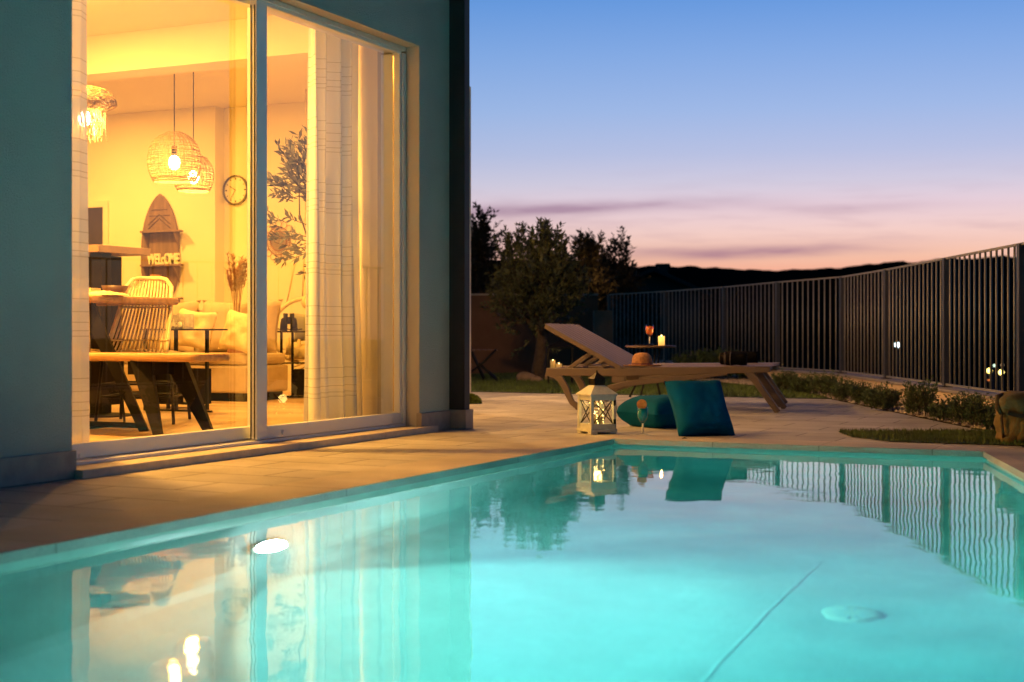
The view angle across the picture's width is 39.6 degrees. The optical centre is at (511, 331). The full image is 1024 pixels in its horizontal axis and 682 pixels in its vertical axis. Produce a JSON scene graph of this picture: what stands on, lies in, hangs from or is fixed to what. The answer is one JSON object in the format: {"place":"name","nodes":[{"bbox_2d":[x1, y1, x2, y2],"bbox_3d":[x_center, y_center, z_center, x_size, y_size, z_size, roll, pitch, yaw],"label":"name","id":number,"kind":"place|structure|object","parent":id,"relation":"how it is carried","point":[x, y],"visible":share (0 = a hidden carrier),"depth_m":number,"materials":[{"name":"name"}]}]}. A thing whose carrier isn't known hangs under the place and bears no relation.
{"place":"outdoors","nodes":[
{"label":"outdoors","id":0,"kind":"place"},
{"bbox_2d":[0,446,1023,681],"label":"water","id":1,"kind":"structure","parent":0,"point":[624,564],"depth_m":3.75,"materials":[{"name":"teal liquid"}]},
{"bbox_2d":[0,392,1023,530],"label":"paving","id":2,"kind":"structure","parent":0,"point":[503,419],"depth_m":7.72,"materials":[{"name":"stone"}]},
{"bbox_2d":[0,0,472,487],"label":"house","id":3,"kind":"structure","parent":2,"relation":"on","point":[245,62],"depth_m":8.85,"materials":[{"name":"paint"}]},
{"bbox_2d":[72,0,89,442],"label":"curtain","id":4,"kind":"object","parent":3,"relation":"hanging from","point":[80,339],"visible":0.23,"depth_m":6.62,"materials":[{"name":"white fabric"}]},
{"bbox_2d":[88,200,108,244],"bbox_3d":[-4.307,-1.064,14.625,0.394,0.568,0.035,0,0,25],"label":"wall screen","id":5,"kind":"object","parent":3,"relation":"attached to","point":[98,221],"depth_m":14.57,"materials":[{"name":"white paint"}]},
{"bbox_2d":[87,85,116,142],"bbox_3d":[-2.376,-1.581,7.900,0.353,1.039,0.353,0,0,25],"label":"pendant lamp","id":6,"kind":"object","parent":3,"relation":"hanging from","point":[100,95],"visible":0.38,"depth_m":7.85,"materials":[{"name":"wicker"}]},
{"bbox_2d":[89,315,125,428],"bbox_3d":[-2.663,0.132,8.590,0.504,0.888,0.602,0,0,25],"label":"rattan chair","id":7,"kind":"object","parent":3,"relation":"on","point":[122,399],"visible":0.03,"depth_m":8.52,"materials":[{"name":"beige wicker"}]},
{"bbox_2d":[89,244,149,417],"bbox_3d":[-3.375,-0.007,10.181,1.715,1.175,0.635,0,0,25],"label":"bar table","id":8,"kind":"object","parent":3,"relation":"on","point":[105,264],"visible":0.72,"depth_m":9.79,"materials":[{"name":"brown wood"}]},
{"bbox_2d":[89,295,178,431],"bbox_3d":[-3.273,0.189,9.235,2.888,0.817,0.840,0,0,25],"label":"dining table","id":9,"kind":"object","parent":3,"relation":"on","point":[99,333],"visible":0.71,"depth_m":8.44,"materials":[{"name":"brown wood"}]},
{"bbox_2d":[89,288,100,291],"bbox_3d":[-2.654,-0.246,8.832,0.200,0.052,0.175,0,0,25],"label":"book stack","id":10,"kind":"object","parent":9,"relation":"on","point":[94,289],"visible":0.21,"depth_m":8.79,"materials":[{"name":"white paint"}]},
{"bbox_2d":[89,291,129,295],"bbox_3d":[-2.471,-0.236,8.601,0.240,0.029,0.200,0,0,25],"label":"napkin","id":11,"kind":"object","parent":9,"relation":"on","point":[106,293],"visible":0.88,"depth_m":8.54,"materials":[{"name":"beige fabric"}]},
{"bbox_2d":[101,285,127,292],"bbox_3d":[-2.545,-0.259,9.111,0.170,0.075,0.170,0,0,25],"label":"bowl","id":12,"kind":"object","parent":9,"relation":"on","point":[118,288],"visible":0.58,"depth_m":9.05,"materials":[{"name":"brown wood"}]},
{"bbox_2d":[94,276,190,424],"bbox_3d":[-2.375,0.107,9.187,0.503,0.948,0.593,0,0,-2],"label":"rattan chair","id":13,"kind":"object","parent":3,"relation":"on","point":[157,281],"visible":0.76,"depth_m":9.09,"materials":[{"name":"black wicker"}]},
{"bbox_2d":[89,352,229,434],"bbox_3d":[-2.670,0.356,8.252,2.320,0.476,0.430,0,0,25],"label":"bench","id":14,"kind":"object","parent":3,"relation":"on","point":[144,369],"visible":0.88,"depth_m":7.79,"materials":[{"name":"brown wood"}]},
{"bbox_2d":[140,194,182,302],"bbox_3d":[-3.502,-0.773,14.187,0.576,1.223,0.130,0,0,25],"label":"surfboard shelf","id":15,"kind":"object","parent":3,"relation":"attached to","point":[160,232],"visible":0.8,"depth_m":14.22,"materials":[{"name":"brown wood"}]},
{"bbox_2d":[147,274,162,296],"bbox_3d":[-3.548,-0.455,14.165,0.170,0.230,0.170,0,0,25],"label":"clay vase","id":16,"kind":"object","parent":15,"relation":"on","point":[156,286],"visible":0.34,"depth_m":14.11,"materials":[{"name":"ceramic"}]},
{"bbox_2d":[147,253,179,263],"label":"welcome letters","id":17,"kind":"object","parent":15,"relation":"on","point":[174,258],"visible":1,"depth_m":14.13,"materials":[{"name":"white paint"}]},
{"bbox_2d":[147,74,201,183],"bbox_3d":[-2.422,-1.645,10.200,0.385,1.149,0.383,0,0,25],"label":"pendant lamp","id":18,"kind":"object","parent":3,"relation":"hanging from","point":[174,163],"visible":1,"depth_m":10.12,"materials":[{"name":"wicker"}]},
{"bbox_2d":[155,368,210,404],"bbox_3d":[-2.537,0.415,10.883,0.400,0.270,0.238,0,0,25],"label":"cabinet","id":19,"kind":"object","parent":3,"relation":"on","point":[199,374],"visible":0.31,"depth_m":10.83,"materials":[{"name":"black wood"}]},
{"bbox_2d":[142,329,227,412],"bbox_3d":[-2.393,0.279,10.508,0.640,0.603,0.320,0,0,25],"label":"side table","id":20,"kind":"object","parent":3,"relation":"on","point":[206,374],"visible":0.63,"depth_m":10.57,"materials":[{"name":"black metal"}]},
{"bbox_2d":[171,313,193,328],"bbox_3d":[-2.457,-0.080,10.525,0.156,0.113,0.126,0,0,25],"label":"beach ornament","id":21,"kind":"object","parent":20,"relation":"on","point":[182,321],"visible":0.97,"depth_m":10.50,"materials":[{"name":"white paint"}]},
{"bbox_2d":[173,72,213,193],"bbox_3d":[-2.442,-1.645,10.900,0.313,1.151,0.312,0,0,25],"label":"pendant lamp","id":22,"kind":"object","parent":3,"relation":"hanging from","point":[208,168],"visible":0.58,"depth_m":10.85,"materials":[{"name":"wicker"}]},
{"bbox_2d":[122,299,287,401],"bbox_3d":[-4.032,0.147,13.022,4.380,0.866,0.700,0,0,25],"label":"sofa","id":23,"kind":"object","parent":3,"relation":"on","point":[229,380],"visible":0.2,"depth_m":12.27,"materials":[{"name":"fabric"}]},
{"bbox_2d":[171,307,217,349],"bbox_3d":[-2.622,-0.021,11.753,0.433,0.369,0.195,0,0,25],"label":"sofa pillow","id":24,"kind":"object","parent":23,"relation":"on","point":[194,338],"visible":0.69,"depth_m":11.67,"materials":[{"name":"beige fabric"}]},
{"bbox_2d":[218,308,246,352],"bbox_3d":[-2.269,-0.004,11.854,0.387,0.388,0.196,0,0,25],"label":"sofa pillow","id":25,"kind":"object","parent":23,"relation":"on","point":[234,336],"visible":0.67,"depth_m":11.79,"materials":[{"name":"beige fabric"}]},
{"bbox_2d":[223,175,246,204],"bbox_3d":[-2.730,-1.401,14.046,0.300,0.300,0.034,0,0,25],"label":"wall clock","id":26,"kind":"object","parent":3,"relation":"attached to","point":[234,189],"depth_m":14.04,"materials":[{"name":"white paint"}]},
{"bbox_2d":[224,252,246,352],"bbox_3d":[-2.367,-0.060,12.180,0.262,1.281,0.286,0,0,25],"label":"pampas vase","id":27,"kind":"object","parent":3,"relation":"on","point":[239,278],"visible":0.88,"depth_m":12.18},
{"bbox_2d":[72,0,405,465],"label":"sliding door","id":28,"kind":"structure","parent":3,"relation":"in","point":[393,66],"depth_m":7.59,"materials":[{"name":"white metal"}]},
{"bbox_2d":[267,221,295,259],"bbox_3d":[-2.269,-0.886,13.831,0.400,0.398,0.018,0,0,25],"label":"round mirror","id":29,"kind":"object","parent":3,"relation":"attached to","point":[273,244],"visible":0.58,"depth_m":13.83,"materials":[{"name":"brown"}]},
{"bbox_2d":[267,125,306,373],"bbox_3d":[-1.234,-0.436,9.588,1.075,2.033,1.170,0,0,-5],"label":"potted olive","id":30,"kind":"object","parent":3,"relation":"on","point":[300,168],"visible":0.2,"depth_m":9.52,"materials":[{"name":"green plant"}]},
{"bbox_2d":[277,331,304,397],"bbox_3d":[-2.011,0.285,12.599,0.521,0.589,0.241,0,0,0],"label":"console table","id":31,"kind":"object","parent":3,"relation":"on","point":[297,383],"visible":0.44,"depth_m":12.52,"materials":[{"name":"black metal"}]},
{"bbox_2d":[278,313,301,330],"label":"binoculars","id":32,"kind":"object","parent":31,"relation":"on","point":[291,320],"visible":0.97,"depth_m":12.53,"materials":[{"name":"black metal"}]},
{"bbox_2d":[276,89,306,368],"bbox_3d":[-1.861,-0.937,12.983,0.650,2.566,0.493,0,0,25],"label":"hanging chair","id":33,"kind":"object","parent":3,"relation":"hanging from","point":[299,351],"visible":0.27,"depth_m":12.94,"materials":[{"name":"wicker"}]},
{"bbox_2d":[303,28,356,421],"bbox_3d":[-1.114,-0.718,8.654,0.189,2.565,0.541,0,0,25],"label":"curtain","id":34,"kind":"object","parent":3,"relation":"hanging from","point":[330,387],"visible":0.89,"depth_m":8.66,"materials":[{"name":"white fabric"}]},
{"bbox_2d":[352,43,362,415],"bbox_3d":[-1.060,-0.718,8.993,0.091,2.565,0.292,0,0,28],"label":"curtain","id":35,"kind":"object","parent":3,"relation":"hanging from","point":[355,206],"visible":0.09,"depth_m":9.10,"materials":[{"name":"white fabric"}]},
{"bbox_2d":[470,393,481,403],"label":"grass tuft","id":36,"kind":"object","parent":2,"relation":"on","point":[475,399],"visible":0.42,"depth_m":12.30,"materials":[{"name":"green plant"}]},
{"bbox_2d":[0,433,1023,563],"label":"pool coping","id":37,"kind":"object","parent":2,"relation":"on","point":[25,543],"visible":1,"depth_m":5.82,"materials":[{"name":"stone"}]},
{"bbox_2d":[576,370,617,434],"bbox_3d":[0.519,0.426,8.699,0.188,0.388,0.188,0,0,-26],"label":"lantern","id":38,"kind":"object","parent":2,"relation":"on","point":[595,389],"visible":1,"depth_m":8.65,"materials":[{"name":"white paint"}]},
{"bbox_2d":[637,399,647,434],"bbox_3d":[0.788,0.512,8.568,0.067,0.213,0.066,0,0,25],"label":"cocktail glass","id":39,"kind":"object","parent":2,"relation":"on","point":[642,411],"visible":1,"depth_m":8.55,"materials":[{"name":"teal"}]},
{"bbox_2d":[616,395,676,427],"bbox_3d":[0.987,0.528,9.366,0.450,0.228,0.450,0,0,-32],"label":"teal pillow","id":40,"kind":"object","parent":2,"relation":"on","point":[660,412],"visible":0.52,"depth_m":9.19,"materials":[{"name":"fabric"}]},
{"bbox_2d":[625,345,675,396],"bbox_3d":[1.325,0.377,13.600,0.490,0.497,0.490,0,0,25],"label":"garden table","id":41,"kind":"object","parent":2,"relation":"on","point":[654,356],"visible":0.68,"depth_m":13.50,"materials":[{"name":"brown wood"}]},
{"bbox_2d":[658,335,664,344],"bbox_3d":[1.413,0.078,13.450,0.060,0.099,0.060,0,0,25],"label":"candle","id":42,"kind":"object","parent":41,"relation":"on","point":[661,339],"visible":1,"depth_m":13.43,"materials":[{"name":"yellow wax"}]},
{"bbox_2d":[544,323,786,412],"bbox_3d":[1.243,0.280,11.488,1.875,0.702,0.622,0,0,16],"label":"sun lounger","id":43,"kind":"object","parent":2,"relation":"on","point":[618,372],"visible":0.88,"depth_m":11.33,"materials":[{"name":"wood"}]},
{"bbox_2d":[624,352,660,365],"bbox_3d":[1.047,0.219,11.449,0.318,0.108,0.318,0,0,25],"label":"straw hat","id":44,"kind":"object","parent":43,"relation":"on","point":[641,359],"visible":1,"depth_m":11.38,"materials":[{"name":"beige wicker"}]},
{"bbox_2d":[719,352,725,364],"bbox_3d":[1.758,0.214,11.456,0.166,0.108,0.108,0,0,16],"label":"rolled towel","id":45,"kind":"object","parent":43,"relation":"on","point":[722,358],"visible":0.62,"depth_m":11.43,"materials":[{"name":"brown fabric"}]},
{"bbox_2d":[725,352,746,365],"bbox_3d":[1.761,0.212,11.174,0.166,0.112,0.112,0,0,16],"label":"rolled towel","id":46,"kind":"object","parent":43,"relation":"on","point":[731,358],"visible":1,"depth_m":11.14,"materials":[{"name":"brown fabric"}]},
{"bbox_2d":[563,324,787,406],"bbox_3d":[1.403,0.280,12.274,1.875,0.702,0.622,0,0,16],"label":"sun lounger","id":47,"kind":"object","parent":2,"relation":"on","point":[603,342],"visible":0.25,"depth_m":12.34,"materials":[{"name":"wood"}]},
{"bbox_2d":[725,351,757,362],"bbox_3d":[1.959,0.214,12.157,0.280,0.100,0.099,0,0,16],"label":"rolled towel","id":48,"kind":"object","parent":47,"relation":"on","point":[752,356],"visible":0.51,"depth_m":12.10,"materials":[{"name":"brown fabric"}]},
{"bbox_2d":[664,380,734,436],"bbox_3d":[1.136,0.462,8.607,0.377,0.337,0.279,0,0,-16],"label":"teal pillow","id":49,"kind":"object","parent":2,"relation":"on","point":[699,408],"visible":0.98,"depth_m":8.53,"materials":[{"name":"fabric"}]},
{"bbox_2d":[839,431,1023,444],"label":"lawn strip","id":50,"kind":"object","parent":2,"relation":"on","point":[930,440],"visible":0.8,"depth_m":8.15,"materials":[{"name":"green plant"}]},
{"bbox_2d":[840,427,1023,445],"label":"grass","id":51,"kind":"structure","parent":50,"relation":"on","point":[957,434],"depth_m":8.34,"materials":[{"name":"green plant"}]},
{"bbox_2d":[993,391,1023,442],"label":"canvas bag","id":52,"kind":"object","parent":50,"relation":"on","point":[1008,422],"visible":0.89,"depth_m":7.87,"materials":[{"name":"beige fabric"}]},
{"bbox_2d":[471,371,830,398],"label":"lawn","id":53,"kind":"structure","parent":0,"point":[619,393],"depth_m":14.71,"materials":[{"name":"green plant"}]},
{"bbox_2d":[471,346,497,380],"bbox_3d":[-0.425,0.223,18.000,0.526,0.816,0.464,0,0,0],"label":"folding chair","id":54,"kind":"object","parent":53,"relation":"on","point":[479,366],"visible":0.59,"depth_m":17.78,"materials":[{"name":"brown wood"}]},
{"bbox_2d":[516,372,534,380],"bbox_3d":[0.176,0.581,17.953,0.260,0.158,0.238,0,0,25],"label":"rock","id":55,"kind":"object","parent":53,"relation":"on","point":[524,375],"visible":0.54,"depth_m":17.88,"materials":[{"name":"stone"}]},
{"bbox_2d":[479,216,593,378],"bbox_3d":[0.326,-0.404,18.120,1.521,2.154,1.465,0,0,-32],"label":"olive tree","id":56,"kind":"object","parent":53,"relation":"on","point":[549,267],"visible":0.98,"depth_m":17.95,"materials":[{"name":"green plant"}]},
{"bbox_2d":[531,376,542,380],"bbox_3d":[0.303,0.597,17.576,0.157,0.103,0.136,0,0,25],"label":"rock","id":57,"kind":"object","parent":53,"relation":"on","point":[535,378],"visible":0.55,"depth_m":17.53,"materials":[{"name":"grey stone"}]},
{"bbox_2d":[547,340,572,384],"bbox_3d":[0.568,0.355,16.800,0.320,0.530,0.320,0,0,0],"label":"floor lantern","id":58,"kind":"object","parent":53,"relation":"on","point":[559,344],"visible":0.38,"depth_m":16.67,"materials":[{"name":"black metal"}]},
{"bbox_2d":[550,360,554,367],"bbox_3d":[0.483,0.386,16.800,0.060,0.126,0.060,0,0,25],"label":"candle","id":59,"kind":"object","parent":58,"relation":"on","point":[552,363],"visible":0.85,"depth_m":16.78,"materials":[{"name":"white wax"}]},
{"bbox_2d":[593,310,612,363],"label":"wall pier","id":60,"kind":"structure","parent":53,"relation":"on","point":[603,324],"depth_m":19.77,"materials":[{"name":"grey concrete"}]},
{"bbox_2d":[771,367,795,389],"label":"shrub","id":61,"kind":"object","parent":53,"relation":"on","point":[781,381],"visible":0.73,"depth_m":14.87,"materials":[{"name":"green plant"}]},
{"bbox_2d":[787,371,815,393],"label":"shrub","id":62,"kind":"object","parent":53,"relation":"on","point":[801,384],"visible":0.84,"depth_m":14.03,"materials":[{"name":"green plant"}]},
{"bbox_2d":[471,380,981,430],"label":"ground","id":63,"kind":"structure","parent":0,"point":[747,397],"depth_m":14.32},
{"bbox_2d":[471,202,505,292],"bbox_3d":[-0.617,-0.579,26.489,1.641,3.731,1.602,0,0,25],"label":"garden tree","id":64,"kind":"object","parent":63,"relation":"on","point":[483,249],"visible":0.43,"depth_m":26.37,"materials":[{"name":"green plant"}]},
{"bbox_2d":[471,293,597,372],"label":"garden wall","id":65,"kind":"structure","parent":63,"relation":"on","point":[486,334],"depth_m":21.10,"materials":[{"name":"concrete"}]},
{"bbox_2d":[652,361,999,413],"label":"wall","id":66,"kind":"structure","parent":63,"relation":"on","point":[878,380],"depth_m":13.86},
{"bbox_2d":[607,242,1023,392],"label":"fence","id":67,"kind":"object","parent":66,"relation":"on","point":[1018,319],"visible":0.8,"depth_m":13.93,"materials":[{"name":"metal"}]},
{"bbox_2d":[474,255,1012,370],"bbox_3d":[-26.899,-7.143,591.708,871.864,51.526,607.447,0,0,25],"label":"hills","id":68,"kind":"structure","parent":0,"point":[700,277],"depth_m":434.88,"materials":[{"name":"black"}]},
{"bbox_2d":[470,0,1023,270],"label":"sky","id":69,"kind":"structure","parent":0,"point":[774,135],"materials":[{"name":"blue"}]},
{"bbox_2d":[694,376,995,430],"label":"gravel","id":70,"kind":"structure","parent":0,"point":[736,380],"depth_m":12.27,"materials":[{"name":"grey gravel"}]},
{"bbox_2d":[669,349,718,377],"bbox_3d":[2.425,0.417,18.495,0.731,0.405,0.667,0,0,25],"label":"shrub","id":71,"kind":"object","parent":70,"relation":"on","point":[684,358],"visible":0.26,"depth_m":18.37,"materials":[{"name":"green plant"}]},
{"bbox_2d":[694,345,737,378],"bbox_3d":[2.644,0.396,18.479,0.607,0.448,0.628,0,0,-7],"label":"shrub","id":72,"kind":"object","parent":70,"relation":"on","point":[704,354],"visible":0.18,"depth_m":18.42,"materials":[{"name":"green plant"}]},
{"bbox_2d":[734,361,763,377],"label":"shrub","id":73,"kind":"object","parent":70,"relation":"on","point":[740,375],"visible":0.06,"depth_m":18.45,"materials":[{"name":"green plant"}]},
{"bbox_2d":[808,369,840,395],"bbox_3d":[3.001,0.487,13.640,0.342,0.266,0.313,0,0,25],"label":"shrub","id":74,"kind":"object","parent":70,"relation":"on","point":[822,385],"visible":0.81,"depth_m":13.60,"materials":[{"name":"green plant"}]},
{"bbox_2d":[827,375,859,400],"bbox_3d":[2.966,0.501,12.636,0.307,0.236,0.312,0,0,25],"label":"shrub","id":75,"kind":"object","parent":70,"relation":"on","point":[837,390],"visible":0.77,"depth_m":12.60,"materials":[{"name":"green plant"}]},
{"bbox_2d":[847,380,880,404],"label":"shrub","id":76,"kind":"object","parent":70,"relation":"on","point":[857,392],"visible":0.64,"depth_m":11.92,"materials":[{"name":"green plant"}]},
{"bbox_2d":[862,381,902,409],"bbox_3d":[2.926,0.502,11.236,0.345,0.236,0.332,0,0,25],"label":"shrub","id":77,"kind":"object","parent":70,"relation":"on","point":[885,398],"visible":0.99,"depth_m":11.18,"materials":[{"name":"green plant"}]},
{"bbox_2d":[897,375,939,414],"bbox_3d":[2.965,0.464,10.379,0.326,0.311,0.322,0,0,25],"label":"shrub","id":78,"kind":"object","parent":70,"relation":"on","point":[919,399],"visible":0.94,"depth_m":10.34,"materials":[{"name":"green plant"}]},
{"bbox_2d":[927,398,953,420],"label":"shrub","id":79,"kind":"object","parent":70,"relation":"on","point":[940,410],"visible":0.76,"depth_m":9.78,"materials":[{"name":"green plant"}]},
{"bbox_2d":[943,386,988,424],"bbox_3d":[3.001,0.489,9.393,0.282,0.261,0.266,0,0,25],"label":"shrub","id":80,"kind":"object","parent":70,"relation":"on","point":[956,410],"visible":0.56,"depth_m":9.35,"materials":[{"name":"green plant"}]},
{"bbox_2d":[962,395,995,427],"bbox_3d":[3.004,0.508,9.089,0.261,0.224,0.235,0,0,25],"label":"shrub","id":81,"kind":"object","parent":70,"relation":"on","point":[975,414],"visible":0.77,"depth_m":9.06,"materials":[{"name":"green plant"}]},
{"bbox_2d":[982,406,995,429],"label":"shrub","id":82,"kind":"object","parent":70,"relation":"on","point":[990,423],"visible":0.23,"depth_m":8.71,"materials":[{"name":"green plant"}]},
{"bbox_2d":[808,370,1012,390],"bbox_3d":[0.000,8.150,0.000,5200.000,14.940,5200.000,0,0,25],"label":"terrain","id":83,"kind":"structure","parent":0,"point":[982,379],"depth_m":327.50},
{"bbox_2d":[567,228,625,314],"bbox_3d":[1.466,-0.337,26.492,1.165,3.262,1.254,0,0,-26],"label":"garden tree","id":84,"kind":"object","parent":83,"relation":"on","point":[589,254],"visible":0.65,"depth_m":26.36,"materials":[{"name":"green plant"}]},
{"bbox_2d":[583,226,651,344],"bbox_3d":[2.004,-0.391,27.482,1.497,3.352,1.346,0,0,25],"label":"garden tree","id":85,"kind":"object","parent":83,"relation":"on","point":[619,271],"visible":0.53,"depth_m":27.34,"materials":[{"name":"green plant"}]},
{"bbox_2d":[617,263,712,361],"bbox_3d":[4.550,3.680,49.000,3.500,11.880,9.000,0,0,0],"label":"house","id":86,"kind":"structure","parent":83,"relation":"on","point":[661,278],"depth_m":45.00,"materials":[{"name":"tile"}]},
{"bbox_2d":[895,343,898,376],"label":"street lamp","id":87,"kind":"object","parent":83,"relation":"on","point":[898,358],"visible":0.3,"depth_m":59.98,"materials":[{"name":"black metal"}]},
{"bbox_2d":[987,368,989,388],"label":"street lamp","id":88,"kind":"object","parent":83,"relation":"on","point":[988,370],"visible":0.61,"depth_m":47.97,"materials":[{"name":"black metal"}]},
{"bbox_2d":[993,364,994,389],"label":"street lamp","id":89,"kind":"object","parent":83,"relation":"on","point":[994,377],"visible":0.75,"depth_m":54.97,"materials":[{"name":"black metal"}]},
{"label":"pool basin","id":90,"kind":"structure","parent":83,"relation":"in","visible":0},
{"bbox_2d":[0,444,1023,567],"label":"waterline wall","id":91,"kind":"structure","parent":90,"relation":"attached to","point":[339,499],"depth_m":6.27,"materials":[{"name":"teal tile"}]},
{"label":"tray","id":92,"kind":"object","parent":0,"visible":0},
{"bbox_2d":[646,326,653,343],"bbox_3d":[1.306,0.027,13.500,0.080,0.189,0.080,0,0,25],"label":"cocktail glass","id":93,"kind":"object","parent":92,"relation":"on","point":[649,330],"visible":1,"depth_m":13.47,"materials":[{"name":"orange glass"}]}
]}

